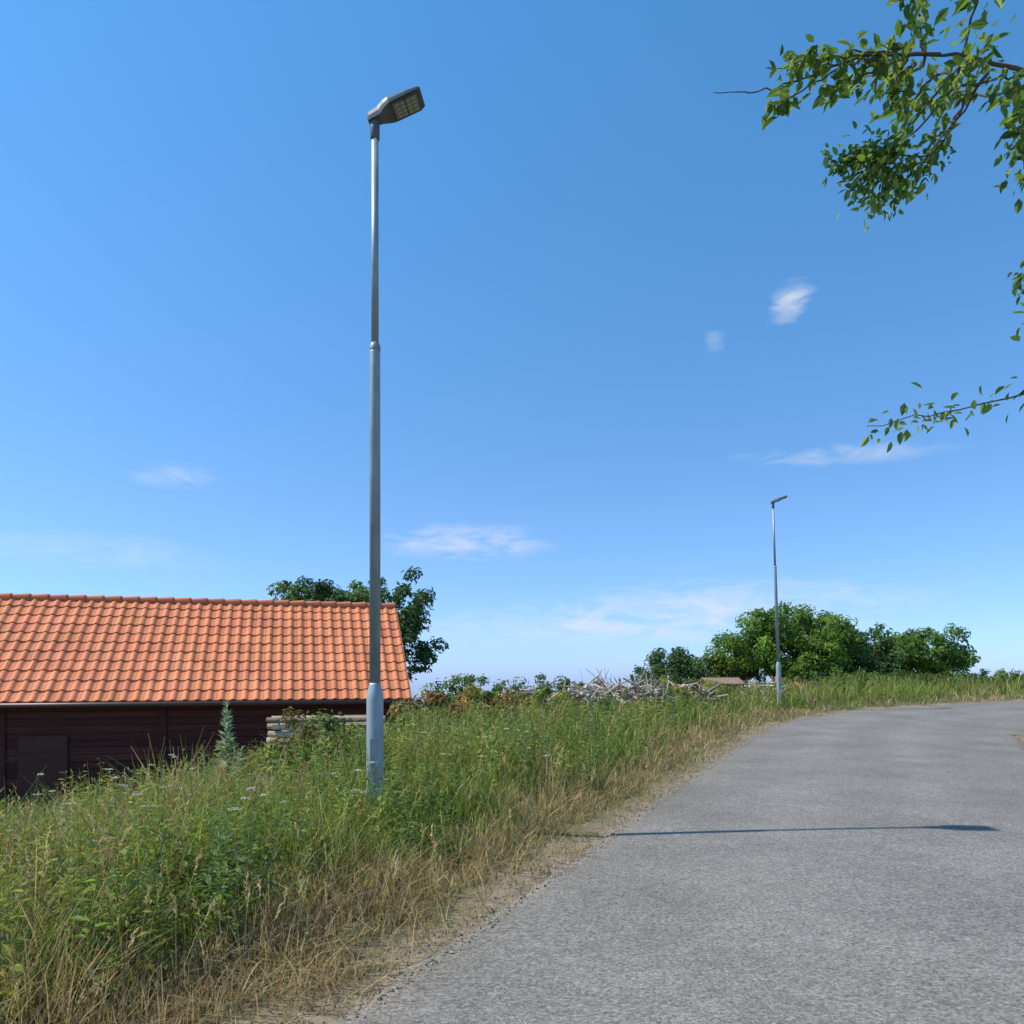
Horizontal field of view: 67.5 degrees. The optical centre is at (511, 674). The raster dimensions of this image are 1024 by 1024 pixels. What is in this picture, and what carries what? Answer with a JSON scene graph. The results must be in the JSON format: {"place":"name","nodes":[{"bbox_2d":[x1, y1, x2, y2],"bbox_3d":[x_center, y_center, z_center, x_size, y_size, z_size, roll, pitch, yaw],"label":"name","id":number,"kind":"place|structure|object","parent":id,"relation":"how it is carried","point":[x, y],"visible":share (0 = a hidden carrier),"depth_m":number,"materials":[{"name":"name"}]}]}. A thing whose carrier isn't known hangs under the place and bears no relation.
{"place":"outdoors","nodes":[
{"label":"outdoors","id":0,"kind":"place"},
{"bbox_2d":[5,707,389,815],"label":"wall","id":1,"kind":"structure","parent":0,"point":[147,738],"depth_m":16.19,"materials":[{"name":"brown wood"}]},
{"bbox_2d":[0,705,395,815],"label":"wall posts","id":2,"kind":"object","parent":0,"point":[162,725],"depth_m":16.26,"materials":[{"name":"brown wood"}]},
{"bbox_2d":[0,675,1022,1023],"bbox_3d":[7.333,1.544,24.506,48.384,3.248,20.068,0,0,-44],"label":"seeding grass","id":3,"kind":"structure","parent":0,"point":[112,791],"depth_m":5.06,"materials":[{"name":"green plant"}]},
{"bbox_2d":[0,0,1023,700],"label":"sky","id":4,"kind":"structure","parent":0,"point":[625,317],"materials":[{"name":"blue"}]},
{"bbox_2d":[26,692,1023,1023],"bbox_3d":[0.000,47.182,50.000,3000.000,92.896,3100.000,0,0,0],"label":"ground","id":5,"kind":"structure","parent":0,"point":[410,950],"depth_m":5.28,"materials":[{"name":"soil"}]},
{"bbox_2d":[211,698,256,795],"bbox_3d":[-3.383,1.096,9.122,0.529,1.640,1.305,0,0,-36],"label":"mullein plant","id":6,"kind":"object","parent":5,"relation":"on","point":[228,735],"visible":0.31,"depth_m":8.98,"materials":[{"name":"green plant"}]},
{"bbox_2d":[245,729,322,779],"bbox_3d":[-2.924,1.249,9.877,1.103,1.056,1.015,0,0,0],"label":"shrub","id":7,"kind":"object","parent":5,"relation":"on","point":[259,749],"visible":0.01,"depth_m":9.88,"materials":[{"name":"green plant"}]},
{"bbox_2d":[266,575,334,601],"bbox_3d":[-7.944,-0.554,30.183,4.283,6.654,3.890,0,0,28],"label":"walnut tree","id":8,"kind":"object","parent":5,"relation":"on","point":[293,593],"visible":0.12,"depth_m":29.21,"materials":[{"name":"green plant"}]},
{"bbox_2d":[257,706,355,777],"bbox_3d":[-2.551,1.010,9.564,1.130,1.227,1.285,0,0,0],"label":"shrub","id":9,"kind":"object","parent":5,"relation":"on","point":[307,727],"visible":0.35,"depth_m":9.38,"materials":[{"name":"green plant"}]},
{"bbox_2d":[266,715,394,750],"bbox_3d":[-3.236,1.759,13.625,2.228,2.082,1.150,0,0,0],"label":"timber stack","id":10,"kind":"object","parent":5,"relation":"on","point":[274,719],"visible":0.18,"depth_m":13.18,"materials":[{"name":"grey wood"}]},
{"bbox_2d":[332,719,403,772],"bbox_3d":[-2.012,1.052,10.223,1.124,0.978,1.076,0,0,42],"label":"shrub","id":11,"kind":"object","parent":5,"relation":"on","point":[355,729],"visible":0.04,"depth_m":9.87,"materials":[{"name":"green plant"}]},
{"bbox_2d":[305,566,448,682],"bbox_3d":[-5.248,-0.610,28.799,5.408,6.831,4.783,0,0,40],"label":"walnut tree","id":12,"kind":"object","parent":5,"relation":"on","point":[412,626],"visible":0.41,"depth_m":28.12,"materials":[{"name":"green plant"}]},
{"bbox_2d":[7,698,756,928],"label":"wild carrot flowers","id":13,"kind":"object","parent":5,"relation":"on","point":[285,801],"visible":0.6,"depth_m":5.88,"materials":[{"name":"white plant"}]},
{"bbox_2d":[366,86,424,831],"bbox_3d":[-1.145,-1.786,7.475,0.558,7.712,0.276,0,0,6],"label":"street lamp","id":14,"kind":"object","parent":5,"relation":"on","point":[399,106],"visible":0.93,"depth_m":7.46,"materials":[{"name":"metal"}]},
{"bbox_2d":[370,739,376,772],"bbox_3d":[-1.340,0.785,7.418,0.064,0.330,0.008,0,0,0],"label":"access door","id":15,"kind":"structure","parent":14,"relation":"in","point":[373,742],"depth_m":7.41,"materials":[{"name":"metal"}]},
{"bbox_2d":[384,682,445,735],"bbox_3d":[-1.960,1.045,15.530,1.395,1.801,1.373,0,0,-39],"label":"shrub","id":16,"kind":"object","parent":5,"relation":"on","point":[403,712],"visible":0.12,"depth_m":15.29,"materials":[{"name":"green plant"}]},
{"bbox_2d":[404,690,479,734],"bbox_3d":[-1.322,0.936,14.544,1.508,1.300,1.447,0,0,0],"label":"shrub","id":17,"kind":"object","parent":5,"relation":"on","point":[433,697],"visible":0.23,"depth_m":14.42,"materials":[{"name":"green plant"}]},
{"bbox_2d":[407,675,477,713],"bbox_3d":[-1.683,1.168,19.028,1.786,2.315,1.855,0,0,0],"label":"shrub","id":18,"kind":"object","parent":5,"relation":"on","point":[451,688],"visible":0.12,"depth_m":18.95,"materials":[{"name":"green plant"}]},
{"bbox_2d":[0,680,904,1023],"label":"tall weeds","id":19,"kind":"object","parent":5,"relation":"on","point":[220,882],"visible":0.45,"depth_m":5.26,"materials":[{"name":"green plant"}]},
{"bbox_2d":[443,673,489,702],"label":"shrub","id":20,"kind":"object","parent":5,"relation":"on","point":[470,680],"visible":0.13,"depth_m":24.95,"materials":[{"name":"green plant"}]},
{"bbox_2d":[445,688,488,707],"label":"shrub","id":21,"kind":"object","parent":5,"relation":"on","point":[461,695],"visible":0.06,"depth_m":17.68,"materials":[{"name":"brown plant"}]},
{"bbox_2d":[444,684,503,715],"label":"shrub","id":22,"kind":"object","parent":5,"relation":"on","point":[474,696],"visible":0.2,"depth_m":16.02,"materials":[{"name":"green plant"}]},
{"bbox_2d":[469,689,522,729],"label":"shrub","id":23,"kind":"object","parent":5,"relation":"on","point":[486,695],"visible":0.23,"depth_m":15.61,"materials":[{"name":"green plant"}]},
{"bbox_2d":[490,679,533,696],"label":"shrub","id":24,"kind":"object","parent":5,"relation":"on","point":[496,688],"visible":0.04,"depth_m":19.64,"materials":[{"name":"green plant"}]},
{"bbox_2d":[0,668,1023,1023],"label":"roadside grass","id":25,"kind":"structure","parent":5,"relation":"on","point":[66,1006],"depth_m":5.47,"materials":[{"name":"green plant"}]},
{"bbox_2d":[504,686,536,708],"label":"shrub","id":26,"kind":"object","parent":5,"relation":"on","point":[517,695],"visible":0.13,"depth_m":17.98,"materials":[{"name":"green plant"}]},
{"bbox_2d":[505,672,555,691],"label":"shrub","id":27,"kind":"object","parent":5,"relation":"on","point":[539,678],"visible":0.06,"depth_m":27.07,"materials":[{"name":"green plant"}]},
{"bbox_2d":[517,685,580,722],"bbox_3d":[0.793,0.798,17.050,1.382,1.141,1.362,0,0,-28],"label":"shrub","id":28,"kind":"object","parent":5,"relation":"on","point":[544,692],"visible":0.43,"depth_m":16.75,"materials":[{"name":"green plant"}]},
{"bbox_2d":[532,675,579,699],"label":"shrub","id":29,"kind":"object","parent":5,"relation":"on","point":[559,687],"visible":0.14,"depth_m":22.27,"materials":[{"name":"green plant"}]},
{"bbox_2d":[549,696,581,716],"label":"shrub","id":30,"kind":"object","parent":5,"relation":"on","point":[553,700],"visible":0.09,"depth_m":18.37,"materials":[{"name":"green plant"}]},
{"bbox_2d":[556,680,610,697],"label":"shrub","id":31,"kind":"object","parent":5,"relation":"on","point":[581,683],"visible":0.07,"depth_m":25.71,"materials":[{"name":"green plant"}]},
{"bbox_2d":[588,700,623,720],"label":"shrub","id":32,"kind":"object","parent":5,"relation":"on","point":[608,708],"visible":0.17,"depth_m":18.06,"materials":[{"name":"green plant"}]},
{"bbox_2d":[626,700,660,719],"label":"shrub","id":33,"kind":"object","parent":5,"relation":"on","point":[651,707],"visible":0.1,"depth_m":19.37,"materials":[{"name":"green plant"}]},
{"bbox_2d":[496,666,793,712],"bbox_3d":[5.594,0.706,24.455,3.136,2.067,16.843,0,0,39],"label":"brushwood pile","id":34,"kind":"object","parent":5,"relation":"on","point":[631,690],"visible":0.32,"depth_m":20.35,"materials":[{"name":"grey wood"}]},
{"bbox_2d":[645,680,676,705],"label":"shrub","id":35,"kind":"object","parent":5,"relation":"on","point":[662,690],"visible":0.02,"depth_m":23.01,"materials":[{"name":"green plant"}]},
{"bbox_2d":[642,669,680,686],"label":"shrub","id":36,"kind":"object","parent":5,"relation":"on","point":[674,677],"visible":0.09,"depth_m":33.54,"materials":[{"name":"green plant"}]},
{"bbox_2d":[632,646,720,686],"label":"orchard tree","id":37,"kind":"object","parent":5,"relation":"on","point":[684,664],"visible":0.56,"depth_m":48.81,"materials":[{"name":"green plant"}]},
{"bbox_2d":[659,678,696,705],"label":"shrub","id":38,"kind":"object","parent":5,"relation":"on","point":[672,688],"visible":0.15,"depth_m":23.58,"materials":[{"name":"green plant"}]},
{"bbox_2d":[679,677,724,708],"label":"shrub","id":39,"kind":"object","parent":5,"relation":"on","point":[697,680],"visible":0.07,"depth_m":24.55,"materials":[{"name":"green plant"}]},
{"bbox_2d":[702,679,729,702],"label":"shrub","id":40,"kind":"object","parent":5,"relation":"on","point":[708,684],"visible":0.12,"depth_m":27.09,"materials":[{"name":"green plant"}]},
{"bbox_2d":[698,677,745,689],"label":"garden shed","id":41,"kind":"structure","parent":5,"relation":"on","point":[733,680],"depth_m":38.59,"materials":[{"name":"ceramic"}]},
{"bbox_2d":[709,680,738,695],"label":"shrub","id":42,"kind":"object","parent":5,"relation":"on","point":[715,681],"visible":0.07,"depth_m":30.90,"materials":[{"name":"green plant"}]},
{"bbox_2d":[703,651,765,687],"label":"orchard tree","id":43,"kind":"object","parent":5,"relation":"on","point":[730,671],"visible":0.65,"depth_m":47.22,"materials":[{"name":"green plant"}]},
{"bbox_2d":[770,495,787,705],"bbox_3d":[9.211,-2.310,26.474,0.551,7.725,0.276,0,0,6],"label":"street lamp","id":44,"kind":"object","parent":5,"relation":"on","point":[778,675],"visible":0.92,"depth_m":26.46,"materials":[{"name":"metal"}]},
{"bbox_2d":[766,677,804,695],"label":"shrub","id":45,"kind":"object","parent":5,"relation":"on","point":[785,682],"visible":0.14,"depth_m":31.55,"materials":[{"name":"green plant"}]},
{"bbox_2d":[703,601,892,684],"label":"orchard tree","id":46,"kind":"object","parent":5,"relation":"on","point":[825,638],"visible":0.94,"depth_m":43.33,"materials":[{"name":"green plant"}]},
{"bbox_2d":[801,676,868,692],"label":"shrub","id":47,"kind":"object","parent":5,"relation":"on","point":[829,683],"visible":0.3,"depth_m":33.37,"materials":[{"name":"green plant"}]},
{"bbox_2d":[821,669,882,680],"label":"shrub","id":48,"kind":"object","parent":5,"relation":"on","point":[841,673],"visible":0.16,"depth_m":41.17,"materials":[{"name":"green plant"}]},
{"bbox_2d":[811,628,908,679],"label":"orchard tree","id":49,"kind":"object","parent":5,"relation":"on","point":[876,660],"visible":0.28,"depth_m":46.18,"materials":[{"name":"green plant"}]},
{"bbox_2d":[830,667,903,692],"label":"shrub","id":50,"kind":"object","parent":5,"relation":"on","point":[873,676],"visible":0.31,"depth_m":35.53,"materials":[{"name":"green plant"}]},
{"bbox_2d":[713,0,1023,451],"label":"cherry tree","id":51,"kind":"object","parent":5,"relation":"on","point":[884,156],"visible":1,"depth_m":6.06,"materials":[{"name":"green plant"}]},
{"bbox_2d":[863,623,980,688],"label":"orchard tree","id":52,"kind":"object","parent":5,"relation":"on","point":[949,656],"visible":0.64,"depth_m":48.26,"materials":[{"name":"green plant"}]},
{"bbox_2d":[898,671,967,690],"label":"shrub","id":53,"kind":"object","parent":5,"relation":"on","point":[921,676],"visible":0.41,"depth_m":35.51,"materials":[{"name":"green plant"}]},
{"bbox_2d":[955,668,1023,690],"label":"shrub","id":54,"kind":"object","parent":5,"relation":"on","point":[1001,674],"visible":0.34,"depth_m":36.07,"materials":[{"name":"green plant"}]},
{"bbox_2d":[1008,672,1023,680],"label":"shrub","id":55,"kind":"object","parent":5,"relation":"on","point":[1016,676],"visible":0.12,"depth_m":38.47,"materials":[{"name":"green plant"}]},
{"bbox_2d":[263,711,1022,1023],"bbox_3d":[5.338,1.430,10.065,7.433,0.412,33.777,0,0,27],"label":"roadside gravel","id":56,"kind":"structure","parent":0,"point":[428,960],"depth_m":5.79,"materials":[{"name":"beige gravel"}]},
{"bbox_2d":[332,701,1023,1023],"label":"asphalt road","id":57,"kind":"structure","parent":0,"point":[860,867],"depth_m":5.29,"materials":[{"name":"grey asphalt"}]},
{"bbox_3d":[-8.561,3.675,18.365,10.950,0.750,4.700,0,0,-16],"label":"foundation","id":58,"kind":"object","parent":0,"visible":0},
{"bbox_2d":[5,611,389,824],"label":"wall boards","id":59,"kind":"object","parent":58,"relation":"on","point":[183,722],"depth_m":16.15,"materials":[{"name":"brown wood"}]},
{"bbox_2d":[18,735,67,821],"bbox_3d":[-9.583,2.275,15.669,0.900,2.050,0.041,0,0,-16],"label":"door","id":60,"kind":"structure","parent":59,"relation":"attached to","point":[37,754],"depth_m":15.64,"materials":[{"name":"black wood"}]},
{"bbox_2d":[0,598,409,702],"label":"roof tiles","id":61,"kind":"object","parent":59,"relation":"on","point":[292,652],"visible":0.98,"depth_m":17.19,"materials":[{"name":"orange tile"}]},
{"bbox_2d":[0,593,395,608],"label":"ridge tiles","id":62,"kind":"object","parent":61,"relation":"on","point":[98,598],"visible":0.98,"depth_m":18.49,"materials":[{"name":"ceramic"}]},
{"bbox_2d":[0,699,412,708],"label":"gutter","id":63,"kind":"object","parent":61,"relation":"attached to","point":[170,704],"visible":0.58,"depth_m":15.91,"materials":[{"name":"metal"}]},
{"bbox_2d":[395,608,411,698],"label":"verge boards","id":64,"kind":"object","parent":61,"relation":"attached to","point":[403,654],"visible":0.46,"depth_m":18.41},
{"bbox_2d":[2,612,408,702],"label":"roof deck","id":65,"kind":"structure","parent":59,"relation":"on","point":[149,693],"depth_m":16.23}
]}

